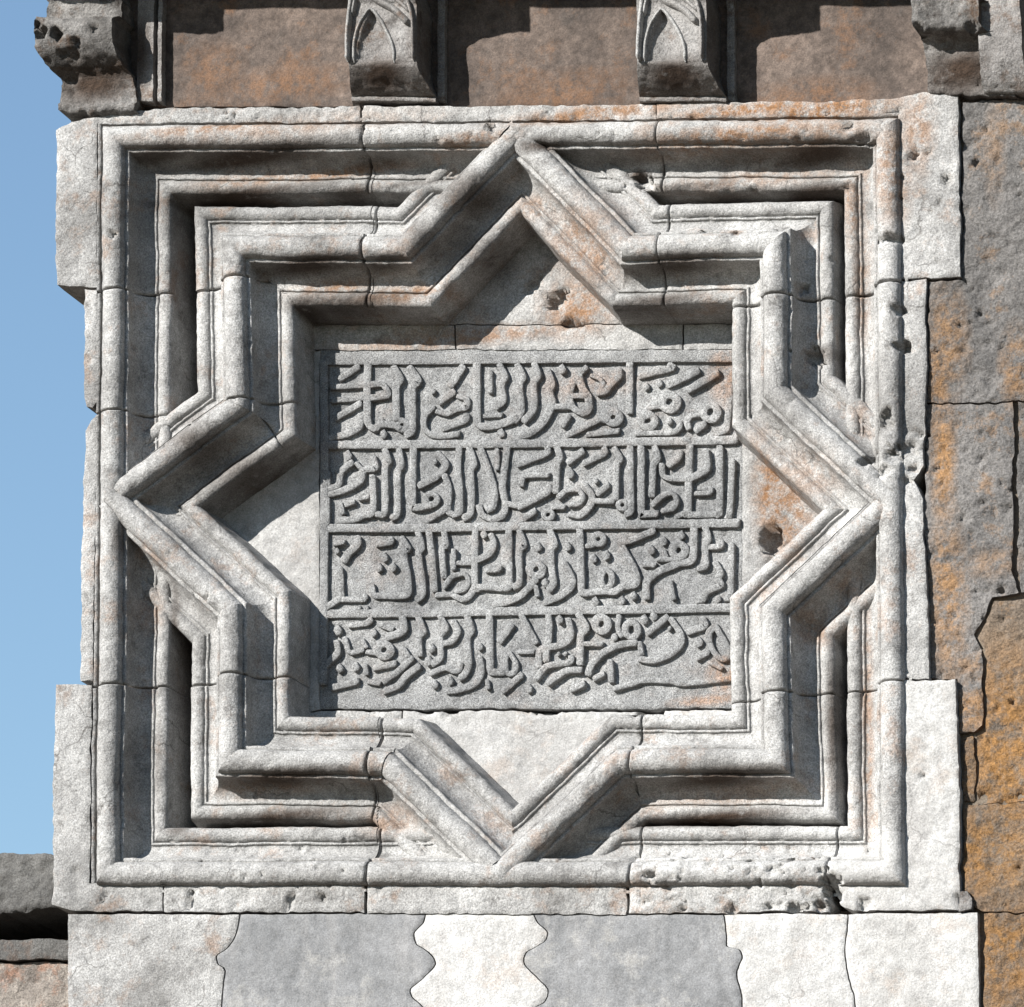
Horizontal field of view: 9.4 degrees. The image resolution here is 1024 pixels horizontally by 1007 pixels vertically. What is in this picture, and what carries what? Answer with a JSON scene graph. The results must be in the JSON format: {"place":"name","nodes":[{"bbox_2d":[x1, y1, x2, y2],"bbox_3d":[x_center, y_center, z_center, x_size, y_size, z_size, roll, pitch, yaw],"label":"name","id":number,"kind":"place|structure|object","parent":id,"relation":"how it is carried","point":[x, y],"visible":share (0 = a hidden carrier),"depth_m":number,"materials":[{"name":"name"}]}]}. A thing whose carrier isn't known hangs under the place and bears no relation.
{"place":"outdoors","nodes":[
{"label":"outdoors","id":0,"kind":"place"},
{"bbox_2d":[0,0,96,854],"label":"sky","id":1,"kind":"structure","parent":0,"point":[45,417],"materials":[{"name":"blue"}]},
{"label":"ground","id":2,"kind":"structure","parent":0,"visible":0},
{"bbox_2d":[0,853,68,1006],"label":"wall","id":3,"kind":"structure","parent":2,"relation":"on","point":[33,946],"depth_m":22.74,"materials":[{"name":"stone"}]},
{"bbox_3d":[0.410,4.685,20.702,4.070,5.670,0.204,-5,-17,17],"label":"lower wall","id":4,"kind":"object","parent":2,"relation":"on","visible":0},
{"bbox_2d":[68,911,980,1006],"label":"striped course","id":5,"kind":"object","parent":4,"relation":"on","point":[845,959],"visible":1,"depth_m":21.59,"materials":[{"name":"stone"}]},
{"bbox_2d":[52,92,963,915],"bbox_3d":[0.125,0.049,22.630,3.408,3.366,1.265,-5,-17,17],"label":"carved frame","id":6,"kind":"object","parent":5,"relation":"on","point":[226,276],"visible":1,"depth_m":22.15,"materials":[{"name":"stone"}]},
{"bbox_2d":[319,349,742,714],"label":"inscription slab","id":7,"kind":"structure","parent":6,"relation":"in","point":[548,531],"depth_m":22.28,"materials":[{"name":"grey stone"}]},
{"bbox_2d":[129,0,999,110],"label":"wall","id":8,"kind":"structure","parent":6,"relation":"on","point":[242,54],"depth_m":22.52,"materials":[{"name":"stone"}]},
{"bbox_2d":[34,0,166,121],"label":"stone bracket","id":9,"kind":"object","parent":8,"relation":"attached to","point":[83,48],"visible":1,"depth_m":22.96,"materials":[{"name":"stone"}]},
{"bbox_2d":[345,0,447,105],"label":"stone bracket","id":10,"kind":"object","parent":8,"relation":"attached to","point":[389,51],"visible":1,"depth_m":22.56,"materials":[{"name":"stone"}]},
{"bbox_2d":[636,0,736,104],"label":"stone bracket","id":11,"kind":"object","parent":8,"relation":"attached to","point":[678,49],"visible":1,"depth_m":22.20,"materials":[{"name":"stone"}]},
{"bbox_2d":[911,0,1023,100],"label":"stone bracket","id":12,"kind":"object","parent":8,"relation":"attached to","point":[973,50],"visible":1,"depth_m":21.86,"materials":[{"name":"stone"}]},
{"bbox_2d":[924,100,1023,1006],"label":"rough wall","id":13,"kind":"structure","parent":4,"relation":"on","point":[974,504],"depth_m":21.51,"materials":[{"name":"stone"}]}
]}

